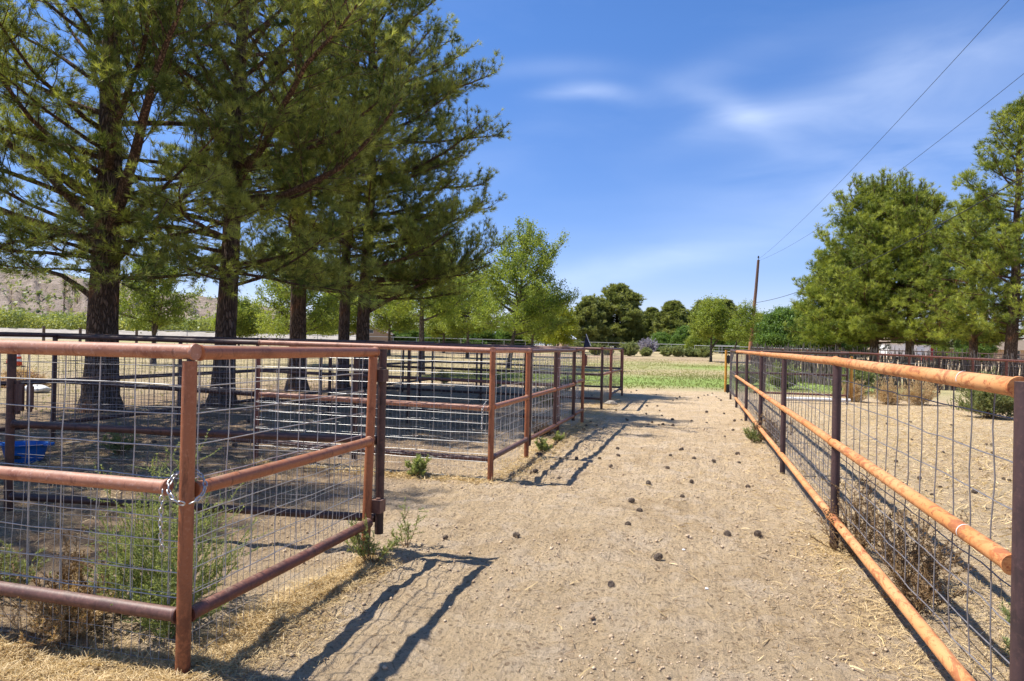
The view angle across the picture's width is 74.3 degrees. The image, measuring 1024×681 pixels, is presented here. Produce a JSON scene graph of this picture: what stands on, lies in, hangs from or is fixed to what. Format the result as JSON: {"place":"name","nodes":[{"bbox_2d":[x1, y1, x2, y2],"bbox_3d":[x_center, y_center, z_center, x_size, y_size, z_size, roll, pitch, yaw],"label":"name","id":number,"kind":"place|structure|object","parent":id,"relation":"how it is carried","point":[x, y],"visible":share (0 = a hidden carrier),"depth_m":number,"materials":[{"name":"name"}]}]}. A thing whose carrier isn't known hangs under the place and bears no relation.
{"place":"outdoors","nodes":[
{"label":"outdoors","id":0,"kind":"place"},
{"bbox_2d":[0,269,307,319],"bbox_3d":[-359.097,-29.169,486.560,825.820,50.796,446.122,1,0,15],"label":"hill","id":1,"kind":"structure","parent":0,"point":[48,288],"depth_m":337.34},
{"bbox_2d":[0,266,459,342],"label":"hillside scrub","id":2,"kind":"object","parent":1,"relation":"on","point":[47,297],"visible":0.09,"depth_m":333.94,"materials":[{"name":"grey plant"}]},
{"bbox_2d":[0,328,355,339],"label":"bank","id":3,"kind":"structure","parent":0,"point":[180,333],"depth_m":115.72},
{"bbox_2d":[1,354,546,429],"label":"dry grass","id":4,"kind":"structure","parent":0,"point":[266,374],"depth_m":28.16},
{"bbox_2d":[0,338,1019,680],"bbox_3d":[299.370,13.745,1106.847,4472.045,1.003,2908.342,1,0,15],"label":"ground","id":5,"kind":"structure","parent":0,"point":[458,644],"depth_m":5.00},
{"bbox_2d":[1,364,51,387],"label":"dirt heap","id":6,"kind":"object","parent":5,"relation":"on","point":[34,375],"visible":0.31,"depth_m":18.89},
{"bbox_2d":[0,440,54,463],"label":"feed tub","id":7,"kind":"object","parent":5,"relation":"on","point":[20,447],"visible":0.66,"depth_m":7.77,"materials":[{"name":"blue plastic"}]},
{"bbox_2d":[0,539,84,596],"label":"weed","id":8,"kind":"object","parent":5,"relation":"on","point":[10,568],"visible":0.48,"depth_m":3.73,"materials":[{"name":"plant"}]},
{"bbox_2d":[0,565,125,648],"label":"weed","id":9,"kind":"object","parent":5,"relation":"on","point":[61,614],"visible":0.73,"depth_m":3.19,"materials":[{"name":"plant"}]},
{"bbox_2d":[0,523,150,623],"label":"weed","id":10,"kind":"object","parent":5,"relation":"on","point":[66,569],"visible":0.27,"depth_m":3.46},
{"bbox_2d":[100,422,139,455],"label":"weed","id":11,"kind":"object","parent":5,"relation":"on","point":[115,448],"visible":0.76,"depth_m":8.22,"materials":[{"name":"green plant"}]},
{"bbox_2d":[119,247,208,362],"bbox_3d":[-18.933,-1.863,35.854,4.537,6.551,5.091,1,0,38],"label":"leafy tree","id":12,"kind":"object","parent":5,"relation":"on","point":[157,319],"visible":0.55,"depth_m":35.28,"materials":[{"name":"green plant"}]},
{"bbox_2d":[110,551,227,639],"bbox_3d":[-1.614,1.218,3.260,0.459,0.429,0.648,1,0,15],"label":"weed","id":13,"kind":"object","parent":5,"relation":"on","point":[167,627],"visible":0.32,"depth_m":3.21,"materials":[{"name":"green plant"}]},
{"bbox_2d":[0,305,337,334],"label":"thicket","id":14,"kind":"object","parent":5,"relation":"on","point":[17,319],"visible":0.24,"depth_m":141.71,"materials":[{"name":"green plant"}]},
{"bbox_2d":[0,0,342,412],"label":"pine tree","id":15,"kind":"object","parent":5,"relation":"on","point":[103,284],"visible":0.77,"depth_m":12.30,"materials":[{"name":"green plant"}]},
{"bbox_2d":[82,429,272,603],"bbox_3d":[-1.761,0.954,3.615,0.917,0.966,0.908,1,0,-28],"label":"weed","id":16,"kind":"object","parent":5,"relation":"on","point":[154,555],"visible":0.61,"depth_m":3.51,"materials":[{"name":"green plant"}]},
{"bbox_2d":[0,340,379,675],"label":"pipe fence","id":17,"kind":"object","parent":5,"relation":"on","point":[183,614],"visible":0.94,"depth_m":3.09,"materials":[{"name":"rust-brown painted steel"},{"name":"galvanized wire"}]},
{"bbox_2d":[158,489,164,551],"bbox_3d":[-1.497,0.769,2.888,0.024,0.271,0.021,1,0,31],"label":"chain","id":18,"kind":"object","parent":17,"relation":"hanging from","point":[161,526],"visible":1,"depth_m":2.88,"materials":[{"name":"metal"}]},
{"bbox_2d":[166,469,207,505],"bbox_3d":[-1.398,0.628,2.911,0.161,0.146,0.126,1,0,-25],"label":"chain","id":19,"kind":"object","parent":17,"relation":"hanging from","point":[176,474],"visible":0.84,"depth_m":2.90,"materials":[{"name":"metal"}]},
{"bbox_2d":[3,345,388,534],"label":"pipe gate","id":20,"kind":"structure","parent":17,"relation":"attached to","point":[15,391],"depth_m":4.87,"materials":[{"name":"metal"}]},
{"bbox_2d":[0,546,409,680],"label":"straw","id":21,"kind":"object","parent":5,"relation":"on","point":[164,671],"visible":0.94,"depth_m":3.14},
{"bbox_2d":[0,332,433,447],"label":"pipe fence","id":22,"kind":"object","parent":5,"relation":"on","point":[55,338],"visible":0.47,"depth_m":10.62,"materials":[{"name":"metal"}]},
{"bbox_2d":[0,0,444,406],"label":"pine tree","id":23,"kind":"object","parent":5,"relation":"on","point":[227,301],"visible":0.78,"depth_m":13.27,"materials":[{"name":"green plant"}]},
{"bbox_2d":[208,293,272,345],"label":"leafy tree","id":24,"kind":"object","parent":5,"relation":"on","point":[245,320],"visible":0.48,"depth_m":69.19,"materials":[{"name":"green plant"}]},
{"bbox_2d":[130,0,444,391],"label":"pine tree","id":25,"kind":"object","parent":5,"relation":"on","point":[298,317],"visible":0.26,"depth_m":18.28,"materials":[{"name":"green plant"}]},
{"bbox_2d":[53,334,531,480],"bbox_3d":[-2.973,0.772,8.744,6.220,1.593,1.662,1,0,15],"label":"pipe fence","id":26,"kind":"object","parent":5,"relation":"on","point":[491,407],"visible":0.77,"depth_m":7.86,"materials":[{"name":"rusty painted steel"},{"name":"galvanized wire"}]},
{"bbox_2d":[529,348,576,445],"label":"pipe gate","id":27,"kind":"structure","parent":26,"relation":"attached to","point":[554,389],"depth_m":10.35,"materials":[{"name":"rusty painted steel"},{"name":"galvanized wire"}]},
{"bbox_2d":[250,228,350,337],"bbox_3d":[-12.703,-2.649,39.861,5.383,8.426,6.908,1,0,15],"label":"leafy tree","id":28,"kind":"object","parent":5,"relation":"on","point":[323,308],"visible":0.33,"depth_m":39.57,"materials":[{"name":"green plant"}]},
{"bbox_2d":[0,395,641,606],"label":"straw","id":29,"kind":"object","parent":5,"relation":"on","point":[444,478],"visible":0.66,"depth_m":7.64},
{"bbox_2d":[306,275,370,335],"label":"leafy tree","id":30,"kind":"object","parent":5,"relation":"on","point":[353,318],"visible":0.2,"depth_m":60.70,"materials":[{"name":"green plant"}]},
{"bbox_2d":[220,0,480,387],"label":"pine tree","id":31,"kind":"object","parent":5,"relation":"on","point":[344,323],"visible":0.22,"depth_m":20.04,"materials":[{"name":"green plant"}]},
{"bbox_2d":[344,513,399,563],"bbox_3d":[-0.919,1.299,4.413,0.409,0.321,0.222,1,0,-4],"label":"weed","id":32,"kind":"object","parent":5,"relation":"on","point":[366,544],"visible":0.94,"depth_m":4.41,"materials":[{"name":"green plant"}]},
{"bbox_2d":[350,325,394,340],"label":"house","id":33,"kind":"structure","parent":5,"relation":"on","point":[384,336],"depth_m":130.00,"materials":[{"name":"brown paint"}]},
{"bbox_2d":[248,0,513,388],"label":"pine tree","id":34,"kind":"object","parent":5,"relation":"on","point":[431,262],"visible":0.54,"depth_m":20.15,"materials":[{"name":"green plant"}]},
{"bbox_2d":[370,269,424,355],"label":"leafy tree","id":35,"kind":"object","parent":5,"relation":"on","point":[380,323],"visible":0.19,"depth_m":59.18,"materials":[{"name":"green plant"}]},
{"bbox_2d":[387,324,418,340],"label":"broadleaf tree","id":36,"kind":"object","parent":5,"relation":"on","point":[411,334],"visible":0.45,"depth_m":132.12,"materials":[{"name":"green plant"}]},
{"bbox_2d":[391,498,428,547],"bbox_3d":[-0.730,1.283,4.800,0.235,0.342,0.205,1,0,41],"label":"weed","id":37,"kind":"object","parent":5,"relation":"on","point":[408,531],"visible":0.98,"depth_m":4.78,"materials":[{"name":"green plant"}]},
{"bbox_2d":[404,453,431,476],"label":"weed","id":38,"kind":"object","parent":5,"relation":"on","point":[418,468],"visible":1,"depth_m":7.27,"materials":[{"name":"green plant"}]},
{"bbox_2d":[258,338,586,430],"bbox_3d":[-1.821,0.814,12.876,6.282,1.602,1.680,1,0,15],"label":"pipe fence","id":39,"kind":"object","parent":5,"relation":"on","point":[408,377],"visible":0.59,"depth_m":12.18,"materials":[{"name":"metal"}]},
{"bbox_2d":[354,212,499,374],"bbox_3d":[-3.437,-2.376,31.216,6.159,8.159,6.253,1,0,15],"label":"leafy tree","id":40,"kind":"object","parent":5,"relation":"on","point":[443,303],"visible":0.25,"depth_m":30.40,"materials":[{"name":"green plant"}]},
{"bbox_2d":[417,326,458,342],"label":"broadleaf tree","id":41,"kind":"object","parent":5,"relation":"on","point":[428,338],"visible":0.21,"depth_m":129.62,"materials":[{"name":"green plant"}]},
{"bbox_2d":[415,288,471,352],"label":"leafy tree","id":42,"kind":"object","parent":5,"relation":"on","point":[433,331],"visible":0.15,"depth_m":74.58,"materials":[{"name":"green plant"}]},
{"bbox_2d":[157,330,743,353],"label":"pipe fence","id":43,"kind":"object","parent":5,"relation":"on","point":[447,338],"visible":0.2,"depth_m":101.82,"materials":[{"name":"metal"}]},
{"bbox_2d":[428,269,497,357],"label":"leafy tree","id":44,"kind":"object","parent":5,"relation":"on","point":[458,324],"visible":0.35,"depth_m":56.95,"materials":[{"name":"green plant"}]},
{"bbox_2d":[459,327,498,343],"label":"broadleaf tree","id":45,"kind":"object","parent":5,"relation":"on","point":[473,339],"visible":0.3,"depth_m":127.12,"materials":[{"name":"green plant"}]},
{"bbox_2d":[366,341,612,409],"bbox_3d":[-0.679,0.864,17.175,6.239,1.601,1.906,1,0,15],"label":"pipe fence","id":46,"kind":"object","parent":5,"relation":"on","point":[597,374],"visible":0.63,"depth_m":16.49,"materials":[{"name":"rusty painted steel"},{"name":"wire"}]},
{"bbox_2d":[611,348,622,396],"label":"pipe gate","id":47,"kind":"structure","parent":46,"relation":"attached to","point":[620,369],"depth_m":19.22,"materials":[{"name":"metal"}]},
{"bbox_2d":[0,387,995,680],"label":"twig litter","id":48,"kind":"object","parent":5,"relation":"on","point":[526,533],"visible":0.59,"depth_m":5.60,"materials":[{"name":"wood"}]},
{"bbox_2d":[490,322,535,344],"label":"broadleaf tree","id":49,"kind":"object","parent":5,"relation":"on","point":[505,339],"visible":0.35,"depth_m":127.39,"materials":[{"name":"green plant"}]},
{"bbox_2d":[465,213,582,368],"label":"leafy tree","id":50,"kind":"object","parent":5,"relation":"on","point":[541,307],"visible":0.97,"depth_m":40.17,"materials":[{"name":"green plant"}]},
{"bbox_2d":[432,344,623,395],"bbox_3d":[0.361,0.919,21.076,6.206,1.582,0.121,1,0,17],"label":"pipe fence","id":51,"kind":"object","parent":5,"relation":"on","point":[524,365],"visible":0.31,"depth_m":20.92,"materials":[{"name":"metal"}]},
{"bbox_2d":[508,273,570,356],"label":"leafy tree","id":52,"kind":"object","parent":5,"relation":"on","point":[561,322],"visible":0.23,"depth_m":65.62,"materials":[{"name":"green plant"}]},
{"bbox_2d":[534,436,552,451],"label":"weed","id":53,"kind":"object","parent":5,"relation":"on","point":[541,445],"visible":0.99,"depth_m":9.17,"materials":[{"name":"green plant"}]},
{"bbox_2d":[85,414,1012,680],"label":"clods","id":54,"kind":"object","parent":5,"relation":"on","point":[592,616],"visible":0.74,"depth_m":4.72,"materials":[{"name":"soil"}]},
{"bbox_2d":[538,301,580,345],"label":"leafy tree","id":55,"kind":"object","parent":5,"relation":"on","point":[565,333],"visible":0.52,"depth_m":83.14,"materials":[{"name":"green plant"}]},
{"bbox_2d":[568,294,614,346],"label":"conifer tree","id":56,"kind":"object","parent":5,"relation":"on","point":[589,311],"visible":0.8,"depth_m":118.85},
{"bbox_2d":[586,282,651,347],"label":"conifer tree","id":57,"kind":"object","parent":5,"relation":"on","point":[621,303],"visible":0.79,"depth_m":120.89,"materials":[{"name":"plant"}]},
{"bbox_2d":[616,338,640,355],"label":"shrub","id":58,"kind":"object","parent":5,"relation":"on","point":[631,348],"visible":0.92,"depth_m":76.57,"materials":[{"name":"green plant"}]},
{"bbox_2d":[637,336,658,352],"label":"shrub","id":59,"kind":"object","parent":5,"relation":"on","point":[650,343],"visible":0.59,"depth_m":91.47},
{"bbox_2d":[639,307,659,339],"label":"conifer tree","id":60,"kind":"object","parent":5,"relation":"on","point":[653,311],"visible":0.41,"depth_m":128.48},
{"bbox_2d":[650,332,672,351],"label":"broadleaf tree","id":61,"kind":"object","parent":5,"relation":"on","point":[662,339],"visible":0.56,"depth_m":110.63,"materials":[{"name":"green plant"}]},
{"bbox_2d":[650,299,692,335],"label":"conifer tree","id":62,"kind":"object","parent":5,"relation":"on","point":[671,316],"visible":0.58,"depth_m":116.58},
{"bbox_2d":[670,345,686,356],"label":"shrub","id":63,"kind":"object","parent":5,"relation":"on","point":[677,351],"visible":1,"depth_m":77.63,"materials":[{"name":"green plant"}]},
{"bbox_2d":[668,325,692,348],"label":"broadleaf tree","id":64,"kind":"object","parent":5,"relation":"on","point":[679,335],"visible":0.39,"depth_m":108.70,"materials":[{"name":"green plant"}]},
{"bbox_2d":[379,399,1012,676],"bbox_3d":[6.775,1.621,11.006,11.551,0.167,23.259,1,0,27],"label":"straw","id":65,"kind":"object","parent":5,"relation":"on","point":[941,469],"visible":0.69,"depth_m":8.86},
{"bbox_2d":[683,333,713,349],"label":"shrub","id":66,"kind":"object","parent":5,"relation":"on","point":[692,342],"visible":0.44,"depth_m":99.12,"materials":[{"name":"green plant"}]},
{"bbox_2d":[695,346,712,357],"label":"shrub","id":67,"kind":"object","parent":5,"relation":"on","point":[704,352],"visible":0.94,"depth_m":76.64,"materials":[{"name":"green plant"}]},
{"bbox_2d":[685,293,735,361],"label":"leafy tree","id":68,"kind":"object","parent":5,"relation":"on","point":[708,310],"visible":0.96,"depth_m":61.44,"materials":[{"name":"green plant"}]},
{"bbox_2d":[706,298,744,344],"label":"conifer tree","id":69,"kind":"object","parent":5,"relation":"on","point":[729,306],"visible":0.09,"depth_m":120.60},
{"bbox_2d":[708,318,745,353],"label":"broadleaf tree","id":70,"kind":"object","parent":5,"relation":"on","point":[717,348],"visible":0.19,"depth_m":106.78,"materials":[{"name":"green plant"}]},
{"bbox_2d":[729,349,735,398],"bbox_3d":[5.970,1.026,18.254,0.092,1.566,2.782,1,0,15],"label":"pipe fence","id":71,"kind":"object","parent":5,"relation":"on","point":[732,374],"visible":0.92,"depth_m":18.37,"materials":[{"name":"metal"}]},
{"bbox_2d":[724,350,729,392],"bbox_3d":[6.249,0.904,19.640,0.145,1.256,0.090,1,0,15],"label":"gate upright","id":72,"kind":"object","parent":71,"relation":"attached to","point":[726,385],"visible":0.99,"depth_m":19.62,"materials":[{"name":"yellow metal"}]},
{"bbox_2d":[719,297,762,356],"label":"leafy tree","id":73,"kind":"object","parent":5,"relation":"on","point":[735,332],"visible":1,"depth_m":59.37,"materials":[{"name":"green plant"}]},
{"bbox_2d":[729,363,758,384],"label":"weed","id":74,"kind":"object","parent":5,"relation":"on","point":[753,375],"visible":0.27,"depth_m":27.18,"materials":[{"name":"green plant"}]},
{"bbox_2d":[737,311,765,349],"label":"broadleaf tree","id":75,"kind":"object","parent":5,"relation":"on","point":[759,314],"visible":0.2,"depth_m":95.27,"materials":[{"name":"green plant"}]},
{"bbox_2d":[742,424,762,442],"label":"weed","id":76,"kind":"object","parent":5,"relation":"on","point":[751,436],"visible":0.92,"depth_m":10.52,"materials":[{"name":"green plant"}]},
{"bbox_2d":[748,256,759,358],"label":"utility pole","id":77,"kind":"object","parent":5,"relation":"on","point":[755,294],"visible":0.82,"depth_m":69.91,"materials":[{"name":"brown wood"}]},
{"bbox_2d":[759,0,1008,258],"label":"overhead wire","id":78,"kind":"object","parent":77,"relation":"attached to","point":[918,98],"visible":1,"depth_m":22.84,"materials":[{"name":"metal"}]},
{"bbox_2d":[756,176,1023,302],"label":"overhead wire","id":79,"kind":"object","parent":77,"relation":"attached to","point":[925,232],"visible":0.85,"depth_m":32.52,"materials":[{"name":"metal"}]},
{"bbox_2d":[750,410,793,443],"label":"weed","id":80,"kind":"object","parent":5,"relation":"on","point":[766,430],"visible":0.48,"depth_m":10.28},
{"bbox_2d":[753,304,814,351],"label":"broadleaf tree","id":81,"kind":"object","parent":5,"relation":"on","point":[773,332],"visible":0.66,"depth_m":90.69,"materials":[{"name":"green plant"}]},
{"bbox_2d":[766,360,808,388],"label":"weed","id":82,"kind":"object","parent":5,"relation":"on","point":[790,379],"visible":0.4,"depth_m":25.00,"materials":[{"name":"green plant"}]},
{"bbox_2d":[733,349,848,404],"bbox_3d":[7.750,1.067,18.893,3.011,1.566,0.094,1,0,16],"label":"pipe fence","id":83,"kind":"object","parent":5,"relation":"on","point":[818,374],"visible":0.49,"depth_m":18.78,"materials":[{"name":"metal"}]},
{"bbox_2d":[787,397,850,401],"bbox_3d":[8.787,1.694,19.432,1.769,0.105,0.107,1,0,7],"label":"fallen pipe","id":84,"kind":"object","parent":5,"relation":"on","point":[818,399],"visible":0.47,"depth_m":19.40,"materials":[{"name":"white plastic"}]},
{"bbox_2d":[647,408,1010,680],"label":"straw","id":85,"kind":"object","parent":5,"relation":"on","point":[920,668],"visible":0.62,"depth_m":3.79,"materials":[{"name":"plant"}]},
{"bbox_2d":[783,243,896,354],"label":"pine tree","id":86,"kind":"object","parent":5,"relation":"on","point":[815,335],"visible":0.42,"depth_m":49.22,"materials":[{"name":"green plant"}]},
{"bbox_2d":[841,379,873,401],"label":"tumbleweed","id":87,"kind":"object","parent":5,"relation":"on","point":[857,393],"visible":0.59,"depth_m":19.46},
{"bbox_2d":[809,473,907,558],"bbox_3d":[2.438,1.208,4.774,0.517,0.698,0.659,1,0,-7],"label":"weed","id":88,"kind":"object","parent":5,"relation":"on","point":[862,541],"visible":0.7,"depth_m":4.79,"materials":[{"name":"plant"}]},
{"bbox_2d":[842,358,881,389],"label":"weed","id":89,"kind":"object","parent":5,"relation":"on","point":[858,374],"visible":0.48,"depth_m":23.59,"materials":[{"name":"green plant"}]},
{"bbox_2d":[734,350,1023,680],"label":"pipe fence","id":90,"kind":"object","parent":5,"relation":"on","point":[1011,563],"visible":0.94,"depth_m":3.25,"materials":[{"name":"metal"}]},
{"bbox_2d":[795,166,966,355],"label":"pine tree","id":91,"kind":"object","parent":5,"relation":"on","point":[867,209],"visible":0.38,"depth_m":46.03,"materials":[{"name":"green plant"}]},
{"bbox_2d":[750,341,1023,390],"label":"stick fence","id":92,"kind":"object","parent":5,"relation":"on","point":[1013,369],"visible":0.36,"depth_m":26.90,"materials":[{"name":"wood"}]},
{"bbox_2d":[870,376,910,404],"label":"tumbleweed","id":93,"kind":"object","parent":5,"relation":"on","point":[882,395],"visible":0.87,"depth_m":18.77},
{"bbox_2d":[879,344,930,361],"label":"cargo trailer","id":94,"kind":"object","parent":5,"relation":"on","point":[902,347],"visible":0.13,"depth_m":75.00,"materials":[{"name":"white metal"}]},
{"bbox_2d":[830,172,985,364],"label":"pine tree","id":95,"kind":"object","parent":5,"relation":"on","point":[926,206],"visible":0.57,"depth_m":43.08,"materials":[{"name":"green plant"}]},
{"bbox_2d":[860,486,976,582],"bbox_3d":[2.551,1.224,4.242,0.679,0.582,0.648,1,0,-40],"label":"weed","id":96,"kind":"object","parent":5,"relation":"on","point":[913,552],"visible":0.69,"depth_m":4.24,"materials":[{"name":"plant"}]},
{"bbox_2d":[876,541,966,614],"bbox_3d":[2.252,1.323,3.812,0.520,0.409,0.385,1,0,-37],"label":"weed","id":97,"kind":"object","parent":5,"relation":"on","point":[924,593],"visible":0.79,"depth_m":3.78,"materials":[{"name":"plant"}]},
{"bbox_2d":[900,379,942,405],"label":"tumbleweed","id":98,"kind":"object","parent":5,"relation":"on","point":[916,391],"visible":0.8,"depth_m":18.80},
{"bbox_2d":[840,351,1023,392],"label":"pipe fence","id":99,"kind":"object","parent":5,"relation":"on","point":[1006,361],"visible":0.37,"depth_m":24.46,"materials":[{"name":"metal"}]},
{"bbox_2d":[920,339,952,359],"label":"broadleaf tree","id":100,"kind":"object","parent":5,"relation":"on","point":[942,348],"visible":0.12,"depth_m":82.62,"materials":[{"name":"green plant"}]},
{"bbox_2d":[904,198,1023,371],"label":"pine tree","id":101,"kind":"object","parent":5,"relation":"on","point":[950,308],"visible":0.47,"depth_m":38.72,"materials":[{"name":"green plant"}]},
{"bbox_2d":[949,331,1000,363],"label":"broadleaf tree","id":102,"kind":"object","parent":5,"relation":"on","point":[987,349],"visible":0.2,"depth_m":73.01,"materials":[{"name":"green plant"}]},
{"bbox_2d":[934,90,1023,376],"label":"pine tree","id":103,"kind":"object","parent":5,"relation":"on","point":[1014,255],"visible":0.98,"depth_m":35.95,"materials":[{"name":"green plant"}]},
{"bbox_2d":[946,366,1013,418],"bbox_3d":[10.882,1.157,15.286,1.847,1.222,1.412,1,-1,50],"label":"bush","id":104,"kind":"object","parent":5,"relation":"on","point":[983,401],"visible":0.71,"depth_m":15.13,"materials":[{"name":"green plant"}]},
{"bbox_2d":[997,600,1010,654],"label":"weed","id":105,"kind":"object","parent":5,"relation":"on","point":[1006,612],"visible":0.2,"depth_m":3.16,"materials":[{"name":"green plant"}]},
{"bbox_2d":[0,0,1023,339],"label":"sky","id":106,"kind":"structure","parent":0,"point":[674,144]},
{"bbox_2d":[532,420,553,435],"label":"weed","id":107,"kind":"object","parent":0,"point":[542,426],"visible":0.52,"depth_m":10.79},
{"bbox_2d":[422,355,936,397],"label":"lawn grass","id":108,"kind":"structure","parent":0,"point":[626,383],"depth_m":32.15,"materials":[{"name":"plant"}]},
{"bbox_2d":[992,340,1023,363],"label":"house","id":109,"kind":"structure","parent":0,"point":[1020,347],"depth_m":80.36,"materials":[{"name":"beige paint"}]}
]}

